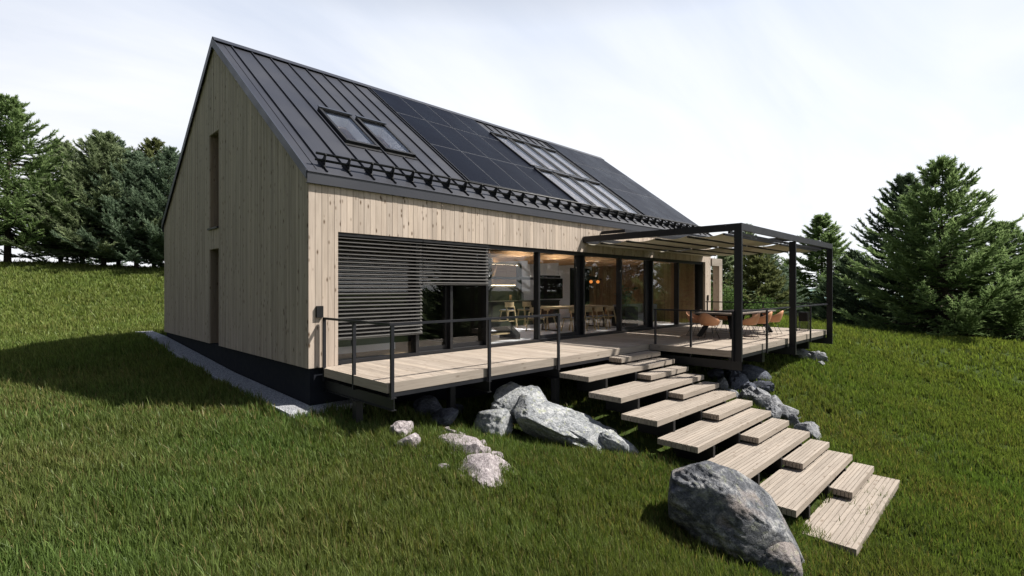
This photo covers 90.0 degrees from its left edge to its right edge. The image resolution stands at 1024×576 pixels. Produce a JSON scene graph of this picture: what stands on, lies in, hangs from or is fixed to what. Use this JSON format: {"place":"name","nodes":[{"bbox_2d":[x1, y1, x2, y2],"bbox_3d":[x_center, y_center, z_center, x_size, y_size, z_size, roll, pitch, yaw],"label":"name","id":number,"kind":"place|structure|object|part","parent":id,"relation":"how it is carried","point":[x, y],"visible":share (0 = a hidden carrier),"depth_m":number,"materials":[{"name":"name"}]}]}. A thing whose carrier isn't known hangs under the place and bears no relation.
{"place":"outdoors","nodes":[
{"label":"outdoors","id":0,"kind":"place"},
{"bbox_2d":[338,332,394,353],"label":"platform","id":1,"kind":"structure","parent":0,"point":[368,344],"depth_m":12.83,"materials":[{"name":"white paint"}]},
{"bbox_2d":[491,320,519,339],"bbox_3d":[-0.679,1.282,15.472,0.750,0.613,1.900,0,0,45],"label":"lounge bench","id":2,"kind":"object","parent":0,"point":[505,329],"visible":0.37,"depth_m":15.64,"materials":[{"name":"grey fabric"}]},
{"bbox_2d":[0,258,1023,575],"bbox_3d":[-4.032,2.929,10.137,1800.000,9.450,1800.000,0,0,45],"label":"ground","id":3,"kind":"structure","parent":0,"point":[652,446],"depth_m":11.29,"materials":[{"name":"plant"}]},
{"bbox_2d":[0,211,34,242],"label":"conifer","id":4,"kind":"object","parent":3,"relation":"on","point":[4,225],"visible":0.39,"depth_m":32.31,"materials":[{"name":"green plant"}]},
{"bbox_2d":[0,139,98,262],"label":"conifer","id":5,"kind":"object","parent":3,"relation":"on","point":[75,155],"visible":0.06,"depth_m":41.24,"materials":[{"name":"green plant"}]},
{"bbox_2d":[0,93,108,262],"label":"conifer","id":6,"kind":"object","parent":3,"relation":"on","point":[13,133],"visible":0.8,"depth_m":33.60,"materials":[{"name":"green plant"}]},
{"bbox_2d":[17,157,127,264],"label":"conifer","id":7,"kind":"object","parent":3,"relation":"on","point":[76,259],"visible":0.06,"depth_m":42.33,"materials":[{"name":"green plant"}]},
{"bbox_2d":[0,128,166,266],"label":"conifer","id":8,"kind":"object","parent":3,"relation":"on","point":[99,146],"visible":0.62,"depth_m":34.28,"materials":[{"name":"green plant"}]},
{"bbox_2d":[49,150,167,268],"bbox_3d":[-26.401,-5.277,35.569,9.484,8.822,8.712,0,0,40],"label":"conifer","id":9,"kind":"object","parent":3,"relation":"on","point":[136,161],"visible":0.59,"depth_m":34.25,"materials":[{"name":"green plant"}]},
{"bbox_2d":[59,139,161,264],"bbox_3d":[-30.901,-6.462,40.073,9.056,10.627,8.259,0,0,-31],"label":"conifer","id":10,"kind":"object","parent":3,"relation":"on","point":[121,143],"visible":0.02,"depth_m":39.76,"materials":[{"name":"green plant"}]},
{"bbox_2d":[95,136,172,266],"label":"conifer","id":11,"kind":"object","parent":3,"relation":"on","point":[150,151],"visible":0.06,"depth_m":41.91,"materials":[{"name":"green plant"}]},
{"bbox_2d":[106,145,180,263],"bbox_3d":[-24.164,-5.408,36.340,8.059,9.458,7.351,0,0,3],"label":"conifer","id":12,"kind":"object","parent":3,"relation":"on","point":[168,157],"visible":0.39,"depth_m":34.92,"materials":[{"name":"green plant"}]},
{"bbox_2d":[135,331,363,418],"bbox_3d":[-8.874,2.120,15.270,14.895,0.860,1.525,0,0,45],"label":"gravel strip","id":13,"kind":"object","parent":3,"relation":"on","point":[283,402],"visible":0.43,"depth_m":12.18,"materials":[{"name":"gravel"}]},
{"bbox_2d":[389,420,413,435],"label":"rock","id":14,"kind":"object","parent":3,"relation":"on","point":[401,426],"visible":0.45,"depth_m":8.72,"materials":[{"name":"stone"}]},
{"bbox_2d":[393,433,420,448],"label":"rock","id":15,"kind":"object","parent":3,"relation":"on","point":[413,437],"visible":0.45,"depth_m":8.25,"materials":[{"name":"stone"}]},
{"bbox_2d":[413,395,441,415],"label":"rock","id":16,"kind":"object","parent":3,"relation":"on","point":[430,403],"visible":0.79,"depth_m":10.81,"materials":[{"name":"stone"}]},
{"bbox_2d":[161,36,712,405],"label":"wooden house","id":17,"kind":"structure","parent":3,"relation":"on","point":[303,200],"depth_m":13.96,"materials":[{"name":"brown wood"}]},
{"bbox_2d":[207,130,218,229],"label":"slit window","id":18,"kind":"structure","parent":17,"relation":"in","point":[214,139],"depth_m":14.89,"materials":[{"name":"black glass"}]},
{"bbox_2d":[210,248,218,342],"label":"slit window","id":19,"kind":"structure","parent":17,"relation":"in","point":[214,253],"depth_m":14.89,"materials":[{"name":"black glass"}]},
{"bbox_2d":[338,232,418,364],"bbox_3d":[-3.011,0.211,11.455,0.205,2.778,2.069,0,0,45],"label":"window","id":20,"kind":"structure","parent":17,"relation":"in","point":[414,338],"depth_m":12.08,"materials":[{"name":"black metal"}]},
{"bbox_2d":[391,264,420,341],"bbox_3d":[-3.142,0.444,15.239,0.060,2.288,1.000,0,0,45],"label":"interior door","id":21,"kind":"structure","parent":17,"relation":"in","point":[403,338],"depth_m":15.11,"materials":[{"name":"black metal"}]},
{"bbox_2d":[419,239,452,355],"bbox_3d":[-1.921,0.211,12.557,0.210,2.778,1.029,0,0,45],"label":"window","id":22,"kind":"structure","parent":17,"relation":"in","point":[447,346],"depth_m":12.84,"materials":[{"name":"black metal"}]},
{"bbox_2d":[453,241,487,351],"bbox_3d":[-1.131,0.211,13.351,0.206,2.778,1.209,0,0,45],"label":"window","id":23,"kind":"structure","parent":17,"relation":"in","point":[481,344],"depth_m":13.68,"materials":[{"name":"black metal"}]},
{"bbox_2d":[492,262,521,300],"bbox_3d":[-0.424,0.244,22.125,0.225,2.688,2.210,0,0,45],"label":"kitchen cabinet","id":24,"kind":"object","parent":17,"relation":"on","point":[503,289],"visible":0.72,"depth_m":22.29,"materials":[{"name":"grey wood"}]},
{"bbox_3d":[-0.522,-0.560,22.007,0.128,0.880,1.882,0,0,45],"label":"door","id":25,"kind":"part","parent":24,"relation":"part of","materials":[{"name":"grey wood"}]},
{"bbox_2d":[499,302,517,327],"bbox_3d":[-0.170,1.075,20.318,0.614,1.035,0.550,0,0,45],"label":"bar stool","id":26,"kind":"object","parent":17,"relation":"on","point":[509,304],"visible":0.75,"depth_m":20.21,"materials":[{"name":"brown wood"}]},
{"bbox_2d":[488,255,532,279],"bbox_3d":[-0.034,-0.690,17.437,0.060,0.800,2.200,0,0,45],"label":"pendant light","id":27,"kind":"object","parent":17,"relation":"hanging from","point":[512,278],"visible":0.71,"depth_m":17.31,"materials":[{"name":"grey metal"}]},
{"bbox_2d":[488,244,539,346],"bbox_3d":[0.031,0.211,14.523,0.205,2.778,2.089,0,0,45],"label":"window","id":28,"kind":"structure","parent":17,"relation":"in","point":[536,251],"depth_m":15.14,"materials":[{"name":"black metal"}]},
{"bbox_2d":[515,302,533,326],"bbox_3d":[0.534,1.075,21.028,0.614,1.035,0.550,0,0,45],"label":"bar stool","id":29,"kind":"object","parent":17,"relation":"on","point":[525,304],"visible":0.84,"depth_m":20.85,"materials":[{"name":"brown wood"}]},
{"bbox_2d":[525,307,546,330],"bbox_3d":[0.897,1.147,18.802,0.551,0.897,0.614,0,0,45],"label":"oak chair","id":30,"kind":"object","parent":17,"relation":"on","point":[532,310],"visible":0.56,"depth_m":18.77,"materials":[{"name":"wood"}]},
{"bbox_2d":[540,309,556,328],"bbox_3d":[1.386,1.147,20.113,0.614,0.897,0.551,0,0,45],"label":"oak chair","id":31,"kind":"object","parent":17,"relation":"on","point":[547,322],"visible":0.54,"depth_m":20.09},
{"bbox_2d":[540,275,559,277],"bbox_3d":[1.373,-0.735,19.140,0.060,0.710,1.300,0,0,45],"label":"pendant light","id":32,"kind":"object","parent":17,"relation":"hanging from","point":[546,276],"visible":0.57,"depth_m":19.09,"materials":[{"name":"grey metal"}]},
{"bbox_2d":[540,278,562,298],"bbox_3d":[1.782,0.025,24.473,0.068,0.990,1.970,0,0,45],"label":"television","id":33,"kind":"object","parent":17,"relation":"attached to","point":[551,288],"visible":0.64,"depth_m":24.54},
{"bbox_2d":[540,249,584,341],"bbox_3d":[1.539,0.211,16.048,0.210,2.778,2.199,0,0,45],"label":"window","id":34,"kind":"structure","parent":17,"relation":"in","point":[579,257],"depth_m":16.67,"materials":[{"name":"black metal"}]},
{"bbox_2d":[560,307,573,331],"bbox_3d":[2.164,1.147,18.709,0.614,0.897,0.551,0,0,45],"label":"oak chair","id":35,"kind":"object","parent":17,"relation":"on","point":[571,311],"visible":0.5,"depth_m":18.48,"materials":[{"name":"wood"}]},
{"bbox_2d":[540,305,607,330],"bbox_3d":[2.437,1.144,20.057,0.920,0.888,3.300,0,0,45],"label":"oak table","id":36,"kind":"object","parent":17,"relation":"on","point":[542,308],"visible":0.6,"depth_m":19.29,"materials":[{"name":"wood"}]},
{"bbox_2d":[585,306,595,330],"bbox_3d":[2.762,1.147,19.313,0.614,0.897,0.551,0,0,45],"label":"oak chair","id":37,"kind":"object","parent":17,"relation":"on","point":[588,309],"visible":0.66,"depth_m":19.09,"materials":[{"name":"wood"}]},
{"bbox_2d":[585,276,597,278],"bbox_3d":[3.273,-0.740,21.199,0.060,0.700,0.900,0,0,45],"label":"pendant light","id":38,"kind":"object","parent":17,"relation":"hanging from","point":[590,277],"visible":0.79,"depth_m":21.17,"materials":[{"name":"grey metal"}]},
{"bbox_2d":[587,261,601,282],"bbox_3d":[3.553,-0.765,22.049,0.140,1.130,1.000,0,0,45],"label":"glass pendant","id":39,"kind":"object","parent":17,"relation":"hanging from","point":[591,281],"visible":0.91,"depth_m":22.05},
{"bbox_2d":[587,306,606,329],"bbox_3d":[3.269,1.147,19.824,0.614,0.897,0.551,0,0,45],"label":"oak chair","id":40,"kind":"object","parent":17,"relation":"on","point":[596,309],"visible":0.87,"depth_m":19.63,"materials":[{"name":"wood"}]},
{"bbox_2d":[585,252,621,336],"bbox_3d":[3.090,0.211,17.609,0.205,2.778,2.199,0,0,45],"label":"window","id":41,"kind":"structure","parent":17,"relation":"in","point":[618,257],"depth_m":18.30,"materials":[{"name":"black metal"}]},
{"bbox_2d":[599,305,615,328],"bbox_3d":[3.804,1.147,20.364,0.614,0.897,0.551,0,0,45],"label":"oak chair","id":42,"kind":"object","parent":17,"relation":"on","point":[609,308],"visible":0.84,"depth_m":20.14,"materials":[{"name":"wood"}]},
{"bbox_2d":[612,285,637,326],"bbox_3d":[4.768,0.732,21.483,0.859,1.712,1.755,0,0,45],"label":"potted plant","id":43,"kind":"object","parent":17,"relation":"on","point":[629,315],"visible":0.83,"depth_m":21.31,"materials":[{"name":"green plant"}]},
{"bbox_2d":[622,255,652,332],"bbox_3d":[4.637,0.211,19.173,0.210,2.778,2.199,0,0,45],"label":"window","id":44,"kind":"structure","parent":17,"relation":"in","point":[647,262],"depth_m":19.76,"materials":[{"name":"black metal"}]},
{"bbox_2d":[653,258,678,328],"bbox_3d":[6.163,0.211,20.709,0.205,2.778,2.129,0,0,45],"label":"window","id":45,"kind":"structure","parent":17,"relation":"in","point":[676,262],"depth_m":21.36,"materials":[{"name":"black metal"}]},
{"bbox_2d":[679,260,702,325],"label":"window","id":46,"kind":"structure","parent":17,"relation":"in","point":[700,264],"depth_m":22.97,"materials":[{"name":"black metal"}]},
{"bbox_2d":[430,407,458,426],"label":"rock","id":47,"kind":"object","parent":3,"relation":"on","point":[445,417],"visible":0.82,"depth_m":10.22,"materials":[{"name":"stone"}]},
{"bbox_2d":[439,433,484,454],"bbox_3d":[-0.843,2.784,8.664,1.094,0.545,0.766,0,0,45],"label":"outcrop","id":48,"kind":"object","parent":3,"relation":"on","point":[474,444],"visible":0.44,"depth_m":8.49,"materials":[{"name":"stone"}]},
{"bbox_2d":[457,453,502,485],"bbox_3d":[-0.474,2.812,7.816,0.906,0.517,0.738,0,0,45],"label":"outcrop","id":49,"kind":"object","parent":3,"relation":"on","point":[488,460],"visible":0.38,"depth_m":7.73,"materials":[{"name":"stone"}]},
{"bbox_2d":[472,445,490,453],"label":"rock","id":50,"kind":"object","parent":3,"relation":"on","point":[483,447],"visible":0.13,"depth_m":8.35,"materials":[{"name":"stone"}]},
{"bbox_2d":[468,468,495,489],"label":"rock","id":51,"kind":"object","parent":3,"relation":"on","point":[485,474],"visible":0.34,"depth_m":7.43,"materials":[{"name":"stone"}]},
{"bbox_2d":[474,408,512,436],"bbox_3d":[-0.375,2.840,10.438,0.712,0.777,0.758,0,0,45],"label":"rock","id":52,"kind":"object","parent":3,"relation":"on","point":[496,421],"visible":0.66,"depth_m":10.21,"materials":[{"name":"stone"}]},
{"bbox_2d":[490,451,503,458],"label":"rock","id":53,"kind":"object","parent":3,"relation":"on","point":[498,453],"visible":0.17,"depth_m":8.44,"materials":[{"name":"stone"}]},
{"bbox_2d":[494,455,513,470],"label":"rock","id":54,"kind":"object","parent":3,"relation":"on","point":[499,459],"visible":0.2,"depth_m":8.16,"materials":[{"name":"stone"}]},
{"bbox_2d":[491,381,546,423],"bbox_3d":[0.172,2.507,11.089,0.992,0.902,1.303,0,0,84],"label":"rock","id":55,"kind":"object","parent":3,"relation":"on","point":[507,395],"visible":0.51,"depth_m":10.85,"materials":[{"name":"stone"}]},
{"bbox_2d":[514,391,617,452],"bbox_3d":[1.274,2.872,10.619,2.464,1.404,1.380,0,0,2],"label":"slab rock","id":56,"kind":"object","parent":3,"relation":"on","point":[539,418],"visible":0.69,"depth_m":10.22,"materials":[{"name":"stone"}]},
{"bbox_2d":[323,324,825,422],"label":"timber deck","id":57,"kind":"structure","parent":3,"relation":"on","point":[450,371],"depth_m":11.79,"materials":[{"name":"brown wood"}]},
{"bbox_2d":[322,314,560,399],"bbox_3d":[-1.347,1.230,10.991,2.474,1.281,4.485,0,0,45],"label":"steel railing","id":58,"kind":"object","parent":57,"relation":"on","point":[354,322],"visible":1,"depth_m":9.79,"materials":[{"name":"metal"}]},
{"bbox_2d":[654,309,733,360],"bbox_3d":[4.864,1.230,13.853,2.242,1.281,0.065,0,0,45],"label":"steel railing","id":59,"kind":"object","parent":57,"relation":"attached to","point":[655,326],"visible":0.91,"depth_m":13.84,"materials":[{"name":"metal"}]},
{"bbox_2d":[686,311,705,335],"bbox_3d":[6.232,1.181,17.351,0.647,0.826,0.620,0,0,45],"label":"armchair","id":60,"kind":"object","parent":57,"relation":"on","point":[695,319],"visible":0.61,"depth_m":17.33,"materials":[{"name":"beige leather"}]},
{"bbox_2d":[583,223,832,370],"bbox_3d":[7.174,0.102,17.889,5.002,4.005,8.910,0,0,45],"label":"steel pergola","id":61,"kind":"object","parent":57,"relation":"on","point":[726,244],"visible":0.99,"depth_m":15.98,"materials":[{"name":"metal"}]},
{"bbox_2d":[743,307,789,352],"bbox_3d":[7.251,1.230,14.616,0.055,1.281,4.190,0,0,45],"label":"steel railing","id":62,"kind":"object","parent":61,"relation":"attached to","point":[766,309],"visible":1,"depth_m":14.64,"materials":[{"name":"metal"}]},
{"bbox_2d":[698,313,719,339],"bbox_3d":[6.167,1.181,16.051,0.620,0.826,0.647,0,0,45],"label":"armchair","id":63,"kind":"object","parent":57,"relation":"on","point":[705,319],"visible":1,"depth_m":15.84,"materials":[{"name":"beige leather"}]},
{"bbox_2d":[714,309,727,331],"bbox_3d":[7.816,1.181,18.949,0.647,0.826,0.620,0,0,45],"label":"armchair","id":64,"kind":"object","parent":57,"relation":"on","point":[724,318],"visible":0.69,"depth_m":18.76,"materials":[{"name":"beige leather"}]},
{"bbox_2d":[693,309,775,338],"bbox_3d":[7.759,1.217,17.682,1.317,0.834,3.880,0,0,45],"label":"dining table","id":65,"kind":"object","parent":57,"relation":"on","point":[728,315],"visible":0.52,"depth_m":16.75,"materials":[{"name":"black metal"}]},
{"bbox_2d":[743,313,759,338],"bbox_3d":[7.537,1.181,16.269,0.647,0.826,0.620,0,0,45],"label":"armchair","id":66,"kind":"object","parent":57,"relation":"on","point":[753,320],"visible":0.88,"depth_m":16.03,"materials":[{"name":"beige leather"}]},
{"bbox_2d":[751,311,771,336],"bbox_3d":[8.290,1.181,17.000,0.647,0.826,0.620,0,0,45],"label":"armchair","id":67,"kind":"object","parent":57,"relation":"on","point":[762,320],"visible":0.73,"depth_m":16.76,"materials":[{"name":"beige leather"}]},
{"bbox_2d":[706,301,828,341],"bbox_3d":[8.771,1.230,19.524,4.808,1.281,4.500,0,0,45],"label":"steel railing","id":68,"kind":"object","parent":57,"relation":"on","point":[818,304],"visible":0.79,"depth_m":20.10,"materials":[{"name":"metal"}]},
{"bbox_2d":[763,310,783,334],"bbox_3d":[9.044,1.181,17.732,0.647,0.826,0.620,0,0,45],"label":"armchair","id":69,"kind":"object","parent":57,"relation":"on","point":[777,317],"visible":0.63,"depth_m":17.49,"materials":[{"name":"beige leather"}]},
{"bbox_2d":[796,310,809,330],"bbox_3d":[10.961,1.220,19.225,0.400,0.760,0.400,0,0,45],"label":"fire basket","id":70,"kind":"object","parent":57,"relation":"on","point":[804,316],"visible":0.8,"depth_m":19.14,"materials":[{"name":"black metal"}]},
{"bbox_2d":[599,431,638,454],"bbox_3d":[2.136,3.248,10.303,0.931,0.745,0.572,0,0,12],"label":"rock","id":71,"kind":"object","parent":3,"relation":"on","point":[611,440],"visible":0.44,"depth_m":10.07,"materials":[{"name":"stone"}]},
{"bbox_2d":[707,369,724,379],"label":"rock","id":72,"kind":"object","parent":3,"relation":"on","point":[715,373],"visible":0.73,"depth_m":15.76,"materials":[{"name":"stone"}]},
{"bbox_2d":[711,258,721,324],"bbox_3d":[9.405,0.420,23.834,0.300,3.560,1.125,0,0,45],"label":"timber portal","id":73,"kind":"object","parent":3,"relation":"on","point":[716,264],"visible":0.68,"depth_m":23.99,"materials":[{"name":"brown wood"}]},
{"bbox_2d":[716,377,728,390],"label":"rock","id":74,"kind":"object","parent":3,"relation":"on","point":[722,382],"visible":0.71,"depth_m":14.87,"materials":[{"name":"stone"}]},
{"bbox_2d":[711,276,746,323],"bbox_3d":[10.567,0.554,25.140,1.749,2.659,2.089,0,0,-21],"label":"shrub","id":75,"kind":"object","parent":3,"relation":"on","point":[730,298],"visible":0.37,"depth_m":25.00,"materials":[{"name":"green plant"}]},
{"bbox_2d":[560,350,899,556],"bbox_3d":[4.512,3.074,11.058,5.748,2.618,3.940,0,0,45],"label":"outdoor staircase","id":76,"kind":"structure","parent":3,"relation":"on","point":[798,483],"depth_m":10.52,"materials":[{"name":"brown wood"}]},
{"bbox_2d":[726,371,736,381],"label":"rock","id":77,"kind":"object","parent":3,"relation":"on","point":[731,374],"visible":0.46,"depth_m":15.37,"materials":[{"name":"stone"}]},
{"bbox_2d":[725,369,740,374],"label":"rock","id":78,"kind":"object","parent":3,"relation":"on","point":[727,371],"visible":0.17,"depth_m":15.71,"materials":[{"name":"stone"}]},
{"bbox_2d":[727,388,739,398],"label":"rock","id":79,"kind":"object","parent":3,"relation":"on","point":[737,393],"visible":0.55,"depth_m":14.16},
{"bbox_2d":[711,255,760,307],"bbox_3d":[15.083,-0.228,36.153,4.846,4.848,4.956,0,0,22],"label":"conifer","id":80,"kind":"object","parent":3,"relation":"on","point":[727,262],"visible":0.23,"depth_m":35.27,"materials":[{"name":"green plant"}]},
{"bbox_2d":[668,460,804,566],"bbox_3d":[3.147,3.284,7.360,1.721,1.602,1.740,0,0,45],"label":"boulder","id":81,"kind":"object","parent":3,"relation":"on","point":[734,512],"visible":0.86,"depth_m":6.90,"materials":[{"name":"grey stone"}]},
{"bbox_2d":[728,373,749,389],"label":"rock","id":82,"kind":"object","parent":3,"relation":"on","point":[738,381],"visible":0.66,"depth_m":14.93,"materials":[{"name":"stone"}]},
{"bbox_2d":[723,223,759,299],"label":"conifer","id":83,"kind":"object","parent":3,"relation":"on","point":[746,245],"visible":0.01,"depth_m":49.81,"materials":[{"name":"green plant"}]},
{"bbox_2d":[739,389,755,400],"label":"rock","id":84,"kind":"object","parent":3,"relation":"on","point":[746,394],"visible":0.77,"depth_m":14.02,"materials":[{"name":"stone"}]},
{"bbox_2d":[740,382,755,390],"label":"rock","id":85,"kind":"object","parent":3,"relation":"on","point":[746,385],"visible":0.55,"depth_m":14.75,"materials":[{"name":"stone"}]},
{"bbox_2d":[746,386,754,391],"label":"rock","id":86,"kind":"object","parent":3,"relation":"on","point":[751,388],"visible":0.33,"depth_m":14.43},
{"bbox_2d":[740,364,772,382],"bbox_3d":[7.489,2.813,16.009,1.097,0.826,0.984,0,0,45],"label":"rock","id":87,"kind":"object","parent":3,"relation":"on","point":[751,372],"visible":0.3,"depth_m":15.68,"materials":[{"name":"stone"}]},
{"bbox_2d":[722,253,796,312],"bbox_3d":[14.718,-0.167,30.156,4.400,4.612,4.500,0,0,-26],"label":"conifer","id":88,"kind":"object","parent":3,"relation":"on","point":[756,268],"visible":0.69,"depth_m":29.87,"materials":[{"name":"green plant"}]},
{"bbox_2d":[753,387,770,395],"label":"rock","id":89,"kind":"object","parent":3,"relation":"on","point":[758,391],"visible":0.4,"depth_m":14.13,"materials":[{"name":"stone"}]},
{"bbox_2d":[744,295,780,324],"bbox_3d":[12.140,1.091,24.877,1.724,1.609,1.691,0,0,1],"label":"shrub","id":90,"kind":"object","parent":3,"relation":"on","point":[766,305],"visible":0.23,"depth_m":24.77,"materials":[{"name":"green plant"}]},
{"bbox_2d":[753,394,772,409],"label":"rock","id":91,"kind":"object","parent":3,"relation":"on","point":[762,401],"visible":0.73,"depth_m":13.66,"materials":[{"name":"stone"}]},
{"bbox_2d":[753,380,774,391],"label":"rock","id":92,"kind":"object","parent":3,"relation":"on","point":[766,385],"visible":0.62,"depth_m":14.85,"materials":[{"name":"stone"}]},
{"bbox_2d":[766,404,781,419],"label":"rock","id":93,"kind":"object","parent":3,"relation":"on","point":[776,411],"visible":0.62,"depth_m":12.97,"materials":[{"name":"stone"}]},
{"bbox_2d":[771,395,782,404],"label":"rock","id":94,"kind":"object","parent":3,"relation":"on","point":[775,399],"visible":0.31,"depth_m":13.80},
{"bbox_2d":[756,542,802,575],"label":"rock","id":95,"kind":"object","parent":3,"relation":"on","point":[785,556],"visible":0.7,"depth_m":6.60,"materials":[{"name":"grey stone"}]},
{"bbox_2d":[747,253,811,316],"bbox_3d":[19.459,-0.151,38.700,5.148,5.596,5.584,0,0,-42],"label":"conifer","id":96,"kind":"object","parent":3,"relation":"on","point":[774,257],"visible":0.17,"depth_m":38.15,"materials":[{"name":"green plant"}]},
{"bbox_2d":[777,404,798,418],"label":"rock","id":97,"kind":"object","parent":3,"relation":"on","point":[787,411],"visible":0.36,"depth_m":13.14,"materials":[{"name":"stone"}]},
{"bbox_2d":[788,414,799,427],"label":"rock","id":98,"kind":"object","parent":3,"relation":"on","point":[793,419],"visible":0.58,"depth_m":12.83,"materials":[{"name":"stone"}]},
{"bbox_2d":[778,259,813,311],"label":"conifer","id":99,"kind":"object","parent":3,"relation":"on","point":[787,260],"visible":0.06,"depth_m":59.68,"materials":[{"name":"green plant"}]},
{"bbox_2d":[793,348,811,358],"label":"rock","id":100,"kind":"object","parent":3,"relation":"on","point":[801,353],"visible":0.62,"depth_m":18.82,"materials":[{"name":"stone"}]},
{"bbox_2d":[793,422,820,439],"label":"rock","id":101,"kind":"object","parent":3,"relation":"on","point":[812,428],"visible":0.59,"depth_m":12.28,"materials":[{"name":"stone"}]},
{"bbox_2d":[810,351,827,361],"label":"rock","id":102,"kind":"object","parent":3,"relation":"on","point":[821,356],"visible":0.78,"depth_m":18.69,"materials":[{"name":"stone"}]},
{"bbox_2d":[778,212,887,322],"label":"conifer","id":103,"kind":"object","parent":3,"relation":"on","point":[815,262],"visible":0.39,"depth_m":44.23,"materials":[{"name":"green plant"}]},
{"bbox_2d":[802,250,897,329],"bbox_3d":[25.711,0.411,38.371,7.083,6.672,7.682,0,0,42],"label":"conifer","id":104,"kind":"object","parent":3,"relation":"on","point":[839,269],"visible":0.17,"depth_m":38.18,"materials":[{"name":"green plant"}]},
{"bbox_2d":[816,171,1011,336],"bbox_3d":[26.302,-1.878,33.917,10.737,12.005,10.585,0,0,34],"label":"conifer","id":105,"kind":"object","parent":3,"relation":"on","point":[901,182],"visible":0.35,"depth_m":34.22,"materials":[{"name":"green plant"}]},
{"bbox_2d":[833,154,1023,341],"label":"conifer","id":106,"kind":"object","parent":3,"relation":"on","point":[947,171],"visible":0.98,"depth_m":28.06,"materials":[{"name":"green plant"}]},
{"bbox_2d":[924,220,1023,340],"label":"conifer","id":107,"kind":"object","parent":3,"relation":"on","point":[1017,317],"visible":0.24,"depth_m":29.09,"materials":[{"name":"green plant"}]},
{"bbox_2d":[986,243,1023,340],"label":"conifer","id":108,"kind":"object","parent":3,"relation":"on","point":[1014,287],"depth_m":44.81,"materials":[{"name":"green plant"}]},
{"bbox_2d":[0,0,1023,292],"label":"sky","id":109,"kind":"structure","parent":0,"point":[777,115],"materials":[{"name":"white"}]},
{"bbox_2d":[488,292,559,327],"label":"kitchen island","id":110,"kind":"structure","parent":0,"point":[494,307],"depth_m":21.52,"materials":[{"name":"wood"}]},
{"bbox_2d":[613,303,656,321],"bbox_3d":[5.626,1.164,23.324,0.850,0.848,2.430,0,0,45],"label":"sofa","id":111,"kind":"object","parent":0,"point":[640,312],"visible":0.31,"depth_m":23.64,"materials":[{"name":"grey fabric"}]}
]}

